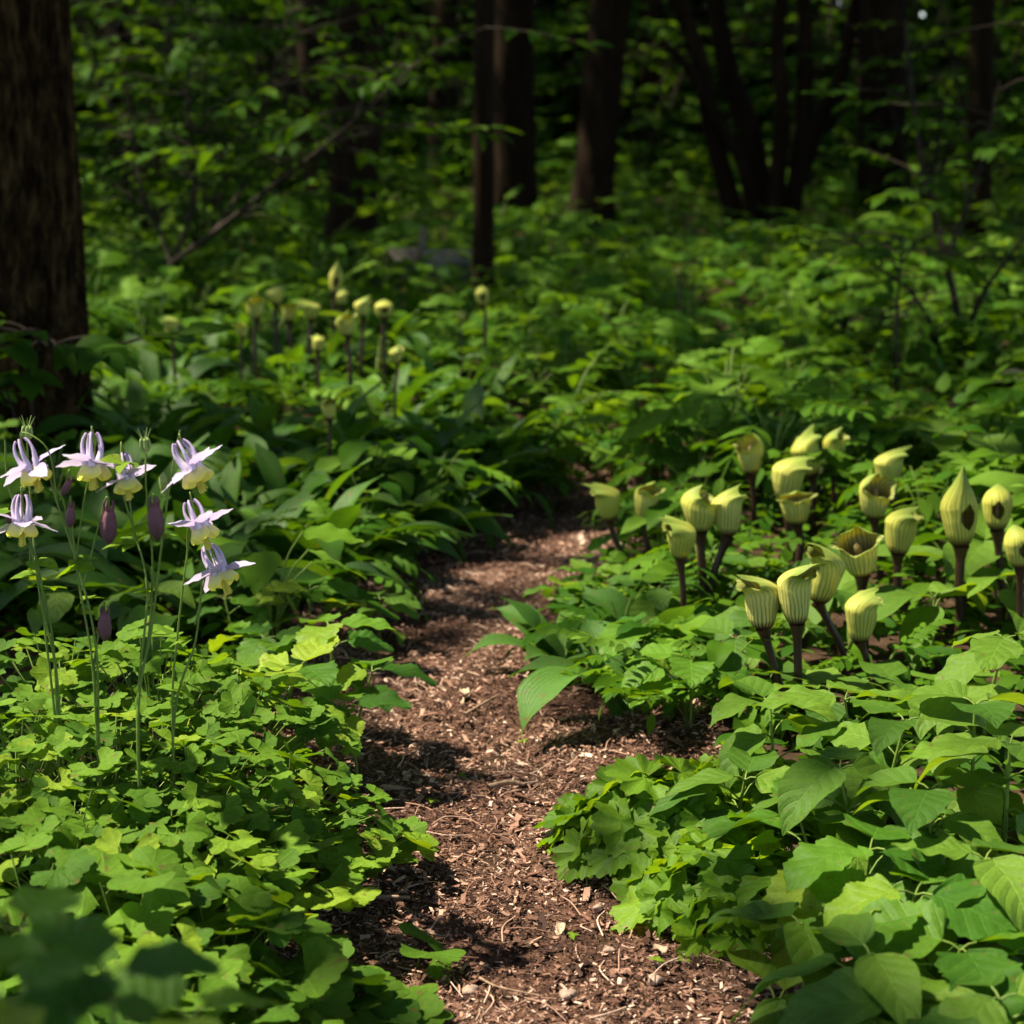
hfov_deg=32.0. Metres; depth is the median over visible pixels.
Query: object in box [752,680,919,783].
broad leaved plant
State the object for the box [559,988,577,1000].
pebble
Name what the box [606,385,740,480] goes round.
compound leaved plant
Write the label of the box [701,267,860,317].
compound leaved plant
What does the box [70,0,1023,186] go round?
woods
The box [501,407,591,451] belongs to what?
broad leaved plant
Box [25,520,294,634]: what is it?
strap leaved plant
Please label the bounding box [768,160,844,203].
compound leaved plant
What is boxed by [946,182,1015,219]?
broad leaved plant
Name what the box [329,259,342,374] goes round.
jack in the pulpit
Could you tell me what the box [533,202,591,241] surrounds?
arching plant
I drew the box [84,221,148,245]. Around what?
compound leaved plant
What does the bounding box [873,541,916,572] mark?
broad leaved plant
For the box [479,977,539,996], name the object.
dead twig
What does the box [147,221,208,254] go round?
broad leaved plant
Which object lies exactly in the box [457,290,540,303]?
arching plant
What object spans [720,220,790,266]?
broad leaved plant
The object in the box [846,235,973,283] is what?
compound leaved plant
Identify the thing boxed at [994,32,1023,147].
understory shrub
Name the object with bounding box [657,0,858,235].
multi stemmed tree
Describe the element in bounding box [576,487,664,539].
arching plant
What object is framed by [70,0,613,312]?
sapling
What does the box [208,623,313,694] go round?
toothed plant
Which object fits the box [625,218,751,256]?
arching plant
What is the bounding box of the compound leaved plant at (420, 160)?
[380,145,426,182]
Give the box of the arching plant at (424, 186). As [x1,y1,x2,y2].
[406,177,437,205]
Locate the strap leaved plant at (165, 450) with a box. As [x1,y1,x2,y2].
[107,435,336,481]
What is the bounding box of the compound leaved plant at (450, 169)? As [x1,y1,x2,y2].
[425,140,547,176]
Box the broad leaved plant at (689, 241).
[631,236,698,263]
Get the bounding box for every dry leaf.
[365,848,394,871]
[459,688,471,703]
[554,922,566,934]
[652,944,667,957]
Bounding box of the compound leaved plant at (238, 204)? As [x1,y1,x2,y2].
[226,182,293,212]
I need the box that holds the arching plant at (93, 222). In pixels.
[84,219,110,256]
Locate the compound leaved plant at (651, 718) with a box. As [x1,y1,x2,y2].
[527,615,694,734]
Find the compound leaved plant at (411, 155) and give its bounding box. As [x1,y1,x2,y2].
[380,154,444,188]
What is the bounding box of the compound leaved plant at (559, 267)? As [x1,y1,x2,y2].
[465,257,626,338]
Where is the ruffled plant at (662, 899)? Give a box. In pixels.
[609,830,793,962]
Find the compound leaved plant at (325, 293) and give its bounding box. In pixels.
[264,261,394,339]
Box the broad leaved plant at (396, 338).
[335,313,419,375]
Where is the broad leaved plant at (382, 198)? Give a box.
[377,176,387,201]
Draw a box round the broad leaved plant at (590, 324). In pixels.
[522,316,626,393]
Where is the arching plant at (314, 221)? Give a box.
[249,215,326,253]
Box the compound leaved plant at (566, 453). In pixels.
[471,411,627,498]
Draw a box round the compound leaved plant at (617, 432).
[512,395,670,482]
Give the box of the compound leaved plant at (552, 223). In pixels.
[494,200,583,247]
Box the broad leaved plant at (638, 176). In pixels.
[614,166,664,204]
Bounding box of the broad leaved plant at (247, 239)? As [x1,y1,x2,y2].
[244,237,284,266]
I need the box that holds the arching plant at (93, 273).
[85,267,124,283]
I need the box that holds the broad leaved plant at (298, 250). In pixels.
[293,241,340,268]
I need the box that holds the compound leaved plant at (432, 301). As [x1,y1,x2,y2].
[359,296,468,341]
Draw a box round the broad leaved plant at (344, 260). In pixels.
[298,248,350,282]
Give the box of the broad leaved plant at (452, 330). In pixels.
[410,313,482,348]
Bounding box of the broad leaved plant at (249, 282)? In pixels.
[206,268,282,306]
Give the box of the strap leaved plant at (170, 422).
[24,402,263,449]
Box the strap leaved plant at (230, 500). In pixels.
[203,457,371,538]
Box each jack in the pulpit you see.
[161,316,178,389]
[233,322,247,406]
[246,295,266,395]
[266,284,286,378]
[280,301,298,350]
[294,300,319,384]
[309,334,324,426]
[321,397,337,475]
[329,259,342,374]
[335,310,357,403]
[336,288,349,345]
[354,296,372,380]
[375,299,392,390]
[389,345,404,427]
[457,310,466,377]
[475,285,488,347]
[580,482,626,574]
[634,481,665,569]
[658,515,695,649]
[671,262,683,355]
[681,485,720,602]
[707,483,747,606]
[733,433,763,529]
[735,575,786,714]
[772,456,815,561]
[776,491,817,561]
[777,563,825,733]
[791,424,823,530]
[805,543,849,682]
[823,427,849,510]
[829,526,883,652]
[845,587,883,697]
[859,474,896,579]
[874,445,911,511]
[885,506,924,625]
[940,467,977,644]
[982,483,1012,620]
[1004,524,1023,655]
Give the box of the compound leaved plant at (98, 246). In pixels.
[85,235,194,272]
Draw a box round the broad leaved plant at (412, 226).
[371,207,455,249]
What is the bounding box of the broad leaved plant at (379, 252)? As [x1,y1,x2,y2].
[343,242,415,284]
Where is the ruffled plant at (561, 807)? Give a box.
[542,792,594,842]
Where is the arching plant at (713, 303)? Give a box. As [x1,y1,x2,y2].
[706,294,849,330]
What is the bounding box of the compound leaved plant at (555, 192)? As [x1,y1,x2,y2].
[537,184,568,202]
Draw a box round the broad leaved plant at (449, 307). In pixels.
[427,305,471,326]
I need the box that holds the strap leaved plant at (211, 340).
[127,311,283,376]
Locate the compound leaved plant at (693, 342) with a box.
[527,294,721,364]
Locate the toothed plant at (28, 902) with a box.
[0,885,83,1000]
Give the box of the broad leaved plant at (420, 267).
[413,242,471,293]
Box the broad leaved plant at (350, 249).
[335,240,379,274]
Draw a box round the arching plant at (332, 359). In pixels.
[302,329,399,376]
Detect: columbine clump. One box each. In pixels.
[0,627,164,780]
[0,692,144,854]
[0,705,246,841]
[0,783,203,895]
[0,832,161,933]
[0,845,282,1017]
[0,910,218,1023]
[30,615,280,793]
[73,735,319,849]
[78,934,299,1023]
[79,793,301,945]
[119,650,362,812]
[121,873,348,1012]
[157,955,354,1023]
[170,818,380,942]
[201,903,389,1013]
[205,747,397,880]
[248,798,439,896]
[257,1006,387,1023]
[342,940,410,1010]
[352,983,453,1023]
[399,923,465,983]
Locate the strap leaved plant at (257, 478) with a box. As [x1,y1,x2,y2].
[169,431,384,501]
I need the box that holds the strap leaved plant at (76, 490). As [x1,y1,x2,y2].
[67,451,177,503]
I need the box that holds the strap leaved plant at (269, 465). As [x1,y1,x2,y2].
[221,439,391,534]
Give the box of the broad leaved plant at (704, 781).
[649,746,821,840]
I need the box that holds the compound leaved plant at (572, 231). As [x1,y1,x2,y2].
[495,227,597,264]
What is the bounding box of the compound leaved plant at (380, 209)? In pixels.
[302,207,394,226]
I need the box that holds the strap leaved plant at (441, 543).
[240,487,464,563]
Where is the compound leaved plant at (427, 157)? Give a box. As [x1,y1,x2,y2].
[379,148,456,198]
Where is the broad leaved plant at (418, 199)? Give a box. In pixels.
[399,177,460,217]
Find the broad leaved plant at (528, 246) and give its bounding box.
[498,234,557,276]
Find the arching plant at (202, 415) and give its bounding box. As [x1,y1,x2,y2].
[161,381,245,442]
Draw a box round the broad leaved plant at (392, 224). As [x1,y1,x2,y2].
[378,205,432,241]
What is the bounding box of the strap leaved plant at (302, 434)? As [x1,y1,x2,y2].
[237,393,320,451]
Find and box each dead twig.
[375,894,409,898]
[394,920,450,936]
[464,694,500,715]
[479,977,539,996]
[486,780,523,789]
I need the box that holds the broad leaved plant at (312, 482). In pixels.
[300,465,422,534]
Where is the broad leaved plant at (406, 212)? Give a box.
[381,203,432,235]
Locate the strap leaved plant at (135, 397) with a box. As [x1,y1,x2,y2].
[91,376,232,443]
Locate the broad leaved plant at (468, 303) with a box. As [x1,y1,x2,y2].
[452,302,470,315]
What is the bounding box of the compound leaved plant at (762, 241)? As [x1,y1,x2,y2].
[686,228,785,261]
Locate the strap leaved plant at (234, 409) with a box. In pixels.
[70,407,247,445]
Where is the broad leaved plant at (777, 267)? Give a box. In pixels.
[680,242,811,308]
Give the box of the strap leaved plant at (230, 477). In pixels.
[126,449,273,523]
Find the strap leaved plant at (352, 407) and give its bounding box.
[224,381,381,475]
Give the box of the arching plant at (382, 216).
[378,203,433,220]
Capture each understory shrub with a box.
[70,0,135,165]
[70,0,299,246]
[71,0,238,186]
[71,0,348,264]
[72,0,198,248]
[74,71,92,188]
[134,0,414,197]
[167,3,415,173]
[265,0,467,244]
[330,0,550,169]
[382,0,588,196]
[468,0,700,172]
[535,0,750,191]
[621,0,838,165]
[705,0,964,200]
[746,0,968,179]
[797,0,1023,229]
[853,0,1023,195]
[956,9,1023,147]
[966,3,1023,143]
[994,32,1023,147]
[1013,60,1023,156]
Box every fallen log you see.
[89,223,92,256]
[371,225,471,288]
[976,369,1023,409]
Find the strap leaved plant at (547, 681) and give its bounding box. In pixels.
[509,618,699,736]
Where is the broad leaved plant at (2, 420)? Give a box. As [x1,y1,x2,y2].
[0,415,5,428]
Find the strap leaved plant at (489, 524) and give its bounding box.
[329,471,514,562]
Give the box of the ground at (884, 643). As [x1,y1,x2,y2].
[0,169,1023,1007]
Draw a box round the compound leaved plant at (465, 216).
[414,213,510,247]
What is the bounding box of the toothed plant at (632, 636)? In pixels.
[582,611,686,684]
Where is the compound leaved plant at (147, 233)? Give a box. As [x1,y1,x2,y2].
[85,209,184,254]
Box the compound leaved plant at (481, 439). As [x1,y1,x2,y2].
[319,431,533,549]
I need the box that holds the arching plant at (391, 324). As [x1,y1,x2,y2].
[357,313,413,340]
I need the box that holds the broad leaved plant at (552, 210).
[543,203,560,219]
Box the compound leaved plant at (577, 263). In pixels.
[552,255,650,295]
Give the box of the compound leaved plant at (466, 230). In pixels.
[382,219,472,248]
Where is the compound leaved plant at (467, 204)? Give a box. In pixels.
[460,195,472,211]
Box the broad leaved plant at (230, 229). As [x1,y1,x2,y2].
[175,225,245,247]
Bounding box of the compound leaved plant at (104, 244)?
[86,235,192,284]
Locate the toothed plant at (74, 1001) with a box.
[13,908,221,1023]
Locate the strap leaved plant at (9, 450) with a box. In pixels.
[0,442,144,508]
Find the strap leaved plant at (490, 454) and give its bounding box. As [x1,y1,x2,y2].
[333,417,558,489]
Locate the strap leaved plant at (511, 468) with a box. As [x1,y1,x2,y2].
[468,441,582,500]
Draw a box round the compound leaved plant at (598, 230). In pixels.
[494,210,631,260]
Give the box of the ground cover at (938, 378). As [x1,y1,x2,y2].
[0,164,1023,996]
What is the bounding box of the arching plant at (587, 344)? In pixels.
[570,329,677,384]
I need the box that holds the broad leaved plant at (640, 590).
[618,585,654,599]
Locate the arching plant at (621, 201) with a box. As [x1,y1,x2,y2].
[615,191,645,211]
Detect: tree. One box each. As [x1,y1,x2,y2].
[0,0,96,463]
[0,312,235,455]
[95,0,138,209]
[296,0,330,216]
[322,0,386,264]
[426,0,458,188]
[470,0,494,300]
[494,0,541,223]
[556,0,630,239]
[639,0,670,191]
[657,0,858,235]
[775,225,997,397]
[853,0,911,235]
[964,0,994,241]
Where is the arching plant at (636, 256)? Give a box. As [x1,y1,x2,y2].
[582,251,667,275]
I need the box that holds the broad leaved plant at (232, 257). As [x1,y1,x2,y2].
[196,247,280,285]
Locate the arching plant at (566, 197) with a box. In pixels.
[558,193,569,218]
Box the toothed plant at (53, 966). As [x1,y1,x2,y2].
[0,948,100,1023]
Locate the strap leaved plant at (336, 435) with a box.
[270,419,413,461]
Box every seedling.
[425,798,438,805]
[568,931,579,940]
[648,956,665,967]
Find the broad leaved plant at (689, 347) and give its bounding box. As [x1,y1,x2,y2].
[635,321,704,374]
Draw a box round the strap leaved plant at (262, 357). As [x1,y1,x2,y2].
[220,343,342,405]
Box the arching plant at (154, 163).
[141,151,196,169]
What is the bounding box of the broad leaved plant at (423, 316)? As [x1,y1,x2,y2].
[408,305,435,322]
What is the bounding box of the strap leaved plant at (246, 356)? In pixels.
[158,322,306,380]
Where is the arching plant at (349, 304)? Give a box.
[240,292,380,340]
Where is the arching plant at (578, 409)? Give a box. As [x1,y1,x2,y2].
[549,390,669,437]
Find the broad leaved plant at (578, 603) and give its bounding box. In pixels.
[547,574,605,607]
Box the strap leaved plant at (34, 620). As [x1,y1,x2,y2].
[0,541,197,643]
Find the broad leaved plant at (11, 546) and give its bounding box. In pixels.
[0,540,73,602]
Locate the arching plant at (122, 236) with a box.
[84,229,156,272]
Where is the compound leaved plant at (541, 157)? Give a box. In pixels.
[536,133,575,172]
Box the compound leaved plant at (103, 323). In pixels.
[88,274,237,352]
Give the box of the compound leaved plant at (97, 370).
[77,332,151,431]
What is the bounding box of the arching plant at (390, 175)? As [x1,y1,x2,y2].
[377,157,418,201]
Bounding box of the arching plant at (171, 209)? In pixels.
[168,205,270,238]
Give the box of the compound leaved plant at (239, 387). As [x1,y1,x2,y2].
[211,354,379,415]
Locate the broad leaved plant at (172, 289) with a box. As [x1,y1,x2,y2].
[101,266,195,324]
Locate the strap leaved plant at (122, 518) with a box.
[38,500,296,561]
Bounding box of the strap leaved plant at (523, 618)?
[465,596,613,662]
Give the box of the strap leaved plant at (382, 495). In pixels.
[273,465,419,515]
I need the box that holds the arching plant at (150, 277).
[85,250,177,314]
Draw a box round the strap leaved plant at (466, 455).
[406,428,552,501]
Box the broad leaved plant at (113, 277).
[91,265,201,314]
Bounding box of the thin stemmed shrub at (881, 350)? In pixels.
[734,20,1023,377]
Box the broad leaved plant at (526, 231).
[494,215,548,253]
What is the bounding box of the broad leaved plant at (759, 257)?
[691,250,775,300]
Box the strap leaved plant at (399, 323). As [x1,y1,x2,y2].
[322,310,417,350]
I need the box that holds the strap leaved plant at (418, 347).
[398,331,517,413]
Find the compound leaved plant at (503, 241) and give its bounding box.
[470,237,566,291]
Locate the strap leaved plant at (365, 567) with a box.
[191,545,412,605]
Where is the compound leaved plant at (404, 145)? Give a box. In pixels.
[330,142,421,155]
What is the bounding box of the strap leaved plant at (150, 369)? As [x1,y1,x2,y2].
[99,342,239,406]
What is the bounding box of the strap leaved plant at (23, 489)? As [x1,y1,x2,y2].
[0,457,55,539]
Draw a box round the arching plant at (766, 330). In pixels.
[606,308,798,354]
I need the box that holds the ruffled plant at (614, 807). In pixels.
[534,752,794,896]
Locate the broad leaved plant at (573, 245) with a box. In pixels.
[539,231,642,282]
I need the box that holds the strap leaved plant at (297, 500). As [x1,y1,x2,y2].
[134,461,376,553]
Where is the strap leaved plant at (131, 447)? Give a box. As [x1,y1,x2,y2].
[24,436,257,511]
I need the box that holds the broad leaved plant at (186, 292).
[140,271,237,321]
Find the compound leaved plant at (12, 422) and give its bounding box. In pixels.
[0,419,39,481]
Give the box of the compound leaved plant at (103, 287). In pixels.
[86,249,130,307]
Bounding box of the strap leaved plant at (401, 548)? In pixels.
[328,477,449,566]
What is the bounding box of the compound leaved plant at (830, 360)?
[730,351,880,406]
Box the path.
[220,262,801,1023]
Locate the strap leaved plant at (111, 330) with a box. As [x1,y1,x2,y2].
[89,320,134,334]
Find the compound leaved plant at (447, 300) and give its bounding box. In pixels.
[403,294,518,342]
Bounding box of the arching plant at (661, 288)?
[585,285,669,316]
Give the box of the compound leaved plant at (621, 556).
[548,550,654,604]
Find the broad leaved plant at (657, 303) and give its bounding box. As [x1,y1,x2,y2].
[639,272,734,319]
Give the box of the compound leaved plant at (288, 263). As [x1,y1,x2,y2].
[228,259,329,307]
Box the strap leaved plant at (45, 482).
[0,477,113,521]
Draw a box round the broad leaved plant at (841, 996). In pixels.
[777,966,980,1023]
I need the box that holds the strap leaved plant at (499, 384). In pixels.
[412,349,549,425]
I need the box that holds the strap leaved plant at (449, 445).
[357,423,488,465]
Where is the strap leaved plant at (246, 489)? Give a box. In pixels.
[147,438,343,506]
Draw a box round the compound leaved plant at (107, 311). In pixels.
[87,287,142,341]
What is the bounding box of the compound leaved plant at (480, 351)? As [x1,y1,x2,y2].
[432,336,546,399]
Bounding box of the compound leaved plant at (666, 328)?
[582,318,750,409]
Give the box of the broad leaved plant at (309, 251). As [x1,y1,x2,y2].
[273,244,343,291]
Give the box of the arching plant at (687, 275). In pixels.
[634,257,703,305]
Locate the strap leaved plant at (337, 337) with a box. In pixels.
[239,320,374,386]
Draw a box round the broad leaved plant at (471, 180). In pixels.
[442,176,549,184]
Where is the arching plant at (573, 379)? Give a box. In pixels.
[427,336,654,416]
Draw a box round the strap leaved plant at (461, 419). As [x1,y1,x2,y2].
[376,395,492,487]
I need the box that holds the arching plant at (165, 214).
[105,213,171,228]
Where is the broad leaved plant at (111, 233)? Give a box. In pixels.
[85,228,119,255]
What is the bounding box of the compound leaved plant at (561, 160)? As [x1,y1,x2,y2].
[536,146,575,184]
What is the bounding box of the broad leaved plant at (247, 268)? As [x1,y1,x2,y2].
[238,242,304,278]
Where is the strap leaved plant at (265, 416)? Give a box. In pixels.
[172,396,312,446]
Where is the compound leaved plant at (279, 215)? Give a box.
[199,203,306,247]
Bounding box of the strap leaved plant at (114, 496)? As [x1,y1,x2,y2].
[0,480,164,533]
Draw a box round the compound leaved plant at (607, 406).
[510,399,629,469]
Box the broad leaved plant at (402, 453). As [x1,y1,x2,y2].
[368,446,489,514]
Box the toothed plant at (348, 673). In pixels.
[313,656,436,758]
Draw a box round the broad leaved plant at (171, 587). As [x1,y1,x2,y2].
[91,576,210,648]
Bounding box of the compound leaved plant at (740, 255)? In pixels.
[641,239,748,274]
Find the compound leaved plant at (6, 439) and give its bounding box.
[0,433,17,444]
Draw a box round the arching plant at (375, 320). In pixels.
[247,306,411,345]
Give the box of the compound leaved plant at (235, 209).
[166,194,255,229]
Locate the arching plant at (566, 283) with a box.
[563,268,638,296]
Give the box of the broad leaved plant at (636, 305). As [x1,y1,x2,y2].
[581,298,658,341]
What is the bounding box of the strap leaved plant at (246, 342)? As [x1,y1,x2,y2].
[225,306,299,369]
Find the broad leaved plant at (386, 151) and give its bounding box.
[381,150,415,177]
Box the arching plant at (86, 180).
[80,176,100,185]
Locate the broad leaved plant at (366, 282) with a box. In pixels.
[342,278,368,296]
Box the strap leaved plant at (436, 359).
[328,344,481,380]
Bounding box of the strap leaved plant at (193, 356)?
[91,332,251,399]
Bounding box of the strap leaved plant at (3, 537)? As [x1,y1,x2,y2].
[0,532,29,592]
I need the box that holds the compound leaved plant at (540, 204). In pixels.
[498,202,571,238]
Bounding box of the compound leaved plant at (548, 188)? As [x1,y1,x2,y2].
[538,182,563,211]
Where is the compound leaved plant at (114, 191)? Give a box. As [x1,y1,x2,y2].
[93,186,167,214]
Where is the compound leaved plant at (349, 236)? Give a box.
[265,200,403,260]
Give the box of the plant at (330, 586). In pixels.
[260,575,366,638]
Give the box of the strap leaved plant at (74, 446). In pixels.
[18,425,118,487]
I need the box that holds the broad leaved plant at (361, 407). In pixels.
[331,379,440,424]
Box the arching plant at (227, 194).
[147,188,248,211]
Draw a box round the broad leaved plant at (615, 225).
[590,222,652,253]
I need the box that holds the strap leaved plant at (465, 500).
[384,456,513,561]
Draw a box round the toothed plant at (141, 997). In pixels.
[101,968,282,1023]
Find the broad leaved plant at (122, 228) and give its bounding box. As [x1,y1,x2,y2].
[83,217,133,248]
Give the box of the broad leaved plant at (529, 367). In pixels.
[500,351,583,405]
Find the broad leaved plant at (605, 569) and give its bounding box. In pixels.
[552,558,634,595]
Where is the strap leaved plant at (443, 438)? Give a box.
[290,427,503,479]
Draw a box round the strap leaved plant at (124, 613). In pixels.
[11,538,334,684]
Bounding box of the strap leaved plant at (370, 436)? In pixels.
[319,421,402,439]
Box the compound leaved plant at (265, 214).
[250,203,318,224]
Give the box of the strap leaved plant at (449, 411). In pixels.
[370,390,505,421]
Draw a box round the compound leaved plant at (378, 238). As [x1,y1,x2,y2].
[293,232,405,286]
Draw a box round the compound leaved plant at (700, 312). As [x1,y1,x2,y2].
[567,287,744,354]
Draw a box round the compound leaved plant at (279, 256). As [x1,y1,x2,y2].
[209,224,334,280]
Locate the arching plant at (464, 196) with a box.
[442,189,472,207]
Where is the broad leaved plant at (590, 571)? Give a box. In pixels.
[557,567,642,629]
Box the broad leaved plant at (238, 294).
[209,278,320,347]
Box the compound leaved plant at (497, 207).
[453,186,541,232]
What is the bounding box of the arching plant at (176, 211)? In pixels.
[129,205,216,224]
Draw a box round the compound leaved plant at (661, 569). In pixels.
[503,558,729,661]
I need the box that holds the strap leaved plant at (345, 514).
[178,474,473,610]
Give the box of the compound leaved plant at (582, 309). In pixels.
[486,304,613,371]
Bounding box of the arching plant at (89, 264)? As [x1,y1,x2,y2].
[86,255,133,265]
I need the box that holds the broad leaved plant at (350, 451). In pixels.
[300,437,435,495]
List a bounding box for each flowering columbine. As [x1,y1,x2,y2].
[0,415,67,782]
[0,426,128,785]
[96,428,221,786]
[157,492,255,799]
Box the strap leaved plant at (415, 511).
[350,499,456,564]
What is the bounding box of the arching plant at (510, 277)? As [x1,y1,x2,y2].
[449,266,629,315]
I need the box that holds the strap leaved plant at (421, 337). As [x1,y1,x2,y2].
[372,333,517,378]
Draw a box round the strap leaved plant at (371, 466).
[231,448,381,499]
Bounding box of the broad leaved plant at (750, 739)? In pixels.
[710,676,841,789]
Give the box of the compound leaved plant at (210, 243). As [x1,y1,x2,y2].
[185,231,281,281]
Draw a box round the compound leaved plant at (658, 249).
[645,245,726,286]
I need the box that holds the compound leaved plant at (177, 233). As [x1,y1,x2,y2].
[128,230,227,268]
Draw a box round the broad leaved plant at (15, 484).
[0,429,95,509]
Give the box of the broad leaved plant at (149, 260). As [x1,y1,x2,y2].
[102,239,193,285]
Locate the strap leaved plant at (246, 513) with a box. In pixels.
[110,466,299,533]
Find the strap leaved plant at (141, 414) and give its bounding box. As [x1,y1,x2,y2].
[92,411,165,421]
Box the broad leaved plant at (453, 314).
[433,300,498,342]
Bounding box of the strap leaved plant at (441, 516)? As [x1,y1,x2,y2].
[308,456,465,555]
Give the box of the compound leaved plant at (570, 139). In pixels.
[536,134,624,196]
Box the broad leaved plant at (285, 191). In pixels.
[240,175,291,205]
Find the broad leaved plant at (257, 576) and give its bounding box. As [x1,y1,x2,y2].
[189,523,399,639]
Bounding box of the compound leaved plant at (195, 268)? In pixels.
[144,236,260,296]
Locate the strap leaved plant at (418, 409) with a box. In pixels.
[313,388,463,435]
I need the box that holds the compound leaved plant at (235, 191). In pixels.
[202,184,264,209]
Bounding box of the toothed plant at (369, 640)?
[269,612,396,703]
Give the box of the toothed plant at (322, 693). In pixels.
[294,680,411,791]
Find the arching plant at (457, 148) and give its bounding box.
[443,141,563,162]
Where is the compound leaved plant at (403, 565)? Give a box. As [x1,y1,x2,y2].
[300,498,436,620]
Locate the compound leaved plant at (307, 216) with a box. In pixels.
[232,189,328,234]
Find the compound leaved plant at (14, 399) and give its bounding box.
[0,388,25,440]
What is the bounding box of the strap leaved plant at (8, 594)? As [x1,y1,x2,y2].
[0,553,70,609]
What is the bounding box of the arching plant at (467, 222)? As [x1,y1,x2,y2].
[454,208,522,239]
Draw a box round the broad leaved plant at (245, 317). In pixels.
[203,296,366,360]
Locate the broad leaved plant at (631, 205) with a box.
[596,191,658,232]
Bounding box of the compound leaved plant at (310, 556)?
[248,509,467,604]
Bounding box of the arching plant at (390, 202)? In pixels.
[379,193,438,218]
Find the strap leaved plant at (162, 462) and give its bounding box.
[50,454,182,503]
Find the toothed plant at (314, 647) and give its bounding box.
[234,636,339,753]
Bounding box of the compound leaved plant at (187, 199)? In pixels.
[147,179,212,203]
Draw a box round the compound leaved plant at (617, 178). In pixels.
[550,173,650,207]
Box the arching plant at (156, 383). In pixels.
[151,376,295,406]
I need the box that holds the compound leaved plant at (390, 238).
[360,234,446,265]
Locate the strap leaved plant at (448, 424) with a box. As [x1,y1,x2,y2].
[387,405,540,467]
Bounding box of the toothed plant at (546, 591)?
[522,575,599,615]
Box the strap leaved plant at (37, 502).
[0,497,117,591]
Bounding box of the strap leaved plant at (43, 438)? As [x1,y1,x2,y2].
[29,408,159,453]
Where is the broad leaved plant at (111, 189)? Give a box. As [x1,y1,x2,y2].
[99,188,152,207]
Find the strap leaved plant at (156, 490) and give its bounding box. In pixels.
[19,432,222,556]
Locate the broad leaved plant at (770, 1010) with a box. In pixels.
[724,947,802,1023]
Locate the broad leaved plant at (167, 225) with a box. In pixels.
[154,224,200,249]
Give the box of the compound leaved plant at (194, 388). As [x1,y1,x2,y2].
[142,385,249,417]
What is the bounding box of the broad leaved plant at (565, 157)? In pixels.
[543,144,576,176]
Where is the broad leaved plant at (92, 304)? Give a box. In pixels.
[87,291,155,336]
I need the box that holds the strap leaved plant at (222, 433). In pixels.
[148,406,317,457]
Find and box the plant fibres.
[269,531,770,1023]
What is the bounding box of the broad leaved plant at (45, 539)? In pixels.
[23,529,142,583]
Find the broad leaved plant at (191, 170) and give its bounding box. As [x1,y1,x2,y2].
[163,163,210,204]
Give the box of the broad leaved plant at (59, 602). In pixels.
[0,568,137,637]
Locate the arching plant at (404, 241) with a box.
[380,237,471,249]
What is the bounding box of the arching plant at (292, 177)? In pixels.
[244,155,301,190]
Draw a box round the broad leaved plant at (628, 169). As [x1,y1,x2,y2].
[615,161,638,183]
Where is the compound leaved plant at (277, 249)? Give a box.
[201,241,322,287]
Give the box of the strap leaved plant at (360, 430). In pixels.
[188,420,425,485]
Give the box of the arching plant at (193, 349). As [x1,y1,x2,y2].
[129,325,197,362]
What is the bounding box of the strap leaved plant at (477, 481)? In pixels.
[418,457,563,537]
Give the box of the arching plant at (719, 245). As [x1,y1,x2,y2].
[667,232,745,277]
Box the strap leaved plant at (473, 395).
[459,382,575,437]
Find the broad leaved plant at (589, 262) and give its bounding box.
[549,243,668,304]
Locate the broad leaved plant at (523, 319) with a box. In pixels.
[478,306,577,359]
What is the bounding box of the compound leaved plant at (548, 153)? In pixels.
[536,139,630,186]
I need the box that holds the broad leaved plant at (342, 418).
[267,405,379,446]
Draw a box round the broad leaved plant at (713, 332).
[659,322,739,359]
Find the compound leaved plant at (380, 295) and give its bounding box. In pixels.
[283,268,410,339]
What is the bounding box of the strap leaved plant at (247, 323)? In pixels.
[132,315,278,345]
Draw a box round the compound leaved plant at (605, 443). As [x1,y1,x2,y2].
[494,409,646,479]
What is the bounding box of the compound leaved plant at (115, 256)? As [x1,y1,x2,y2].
[86,248,189,317]
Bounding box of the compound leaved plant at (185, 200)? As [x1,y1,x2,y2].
[150,194,224,213]
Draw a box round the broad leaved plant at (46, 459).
[29,451,64,487]
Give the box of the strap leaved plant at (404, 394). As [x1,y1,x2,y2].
[313,362,490,419]
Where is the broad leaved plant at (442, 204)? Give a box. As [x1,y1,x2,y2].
[418,197,466,230]
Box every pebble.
[462,984,479,994]
[545,829,553,835]
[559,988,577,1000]
[593,902,603,910]
[603,946,615,953]
[648,974,663,984]
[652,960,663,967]
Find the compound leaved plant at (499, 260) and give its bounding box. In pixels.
[463,253,583,292]
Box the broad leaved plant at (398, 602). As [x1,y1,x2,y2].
[343,588,422,645]
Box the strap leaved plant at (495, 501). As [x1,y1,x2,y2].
[416,463,554,529]
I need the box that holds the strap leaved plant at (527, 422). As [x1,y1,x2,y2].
[396,409,557,461]
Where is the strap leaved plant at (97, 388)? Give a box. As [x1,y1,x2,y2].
[93,386,112,408]
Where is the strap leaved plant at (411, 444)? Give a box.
[293,417,472,485]
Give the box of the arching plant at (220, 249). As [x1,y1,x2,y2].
[135,247,226,270]
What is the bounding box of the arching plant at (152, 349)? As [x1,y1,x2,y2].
[91,339,216,385]
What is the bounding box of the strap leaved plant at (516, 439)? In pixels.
[446,436,557,483]
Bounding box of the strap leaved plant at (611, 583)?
[574,572,630,591]
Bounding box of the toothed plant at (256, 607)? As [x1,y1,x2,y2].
[174,580,286,652]
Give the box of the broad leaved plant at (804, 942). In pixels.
[696,900,841,999]
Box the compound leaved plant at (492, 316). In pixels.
[466,291,606,349]
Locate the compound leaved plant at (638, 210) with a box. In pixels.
[553,207,664,251]
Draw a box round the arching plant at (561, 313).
[488,278,653,341]
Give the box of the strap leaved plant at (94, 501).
[0,481,239,603]
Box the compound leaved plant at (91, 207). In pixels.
[82,199,108,212]

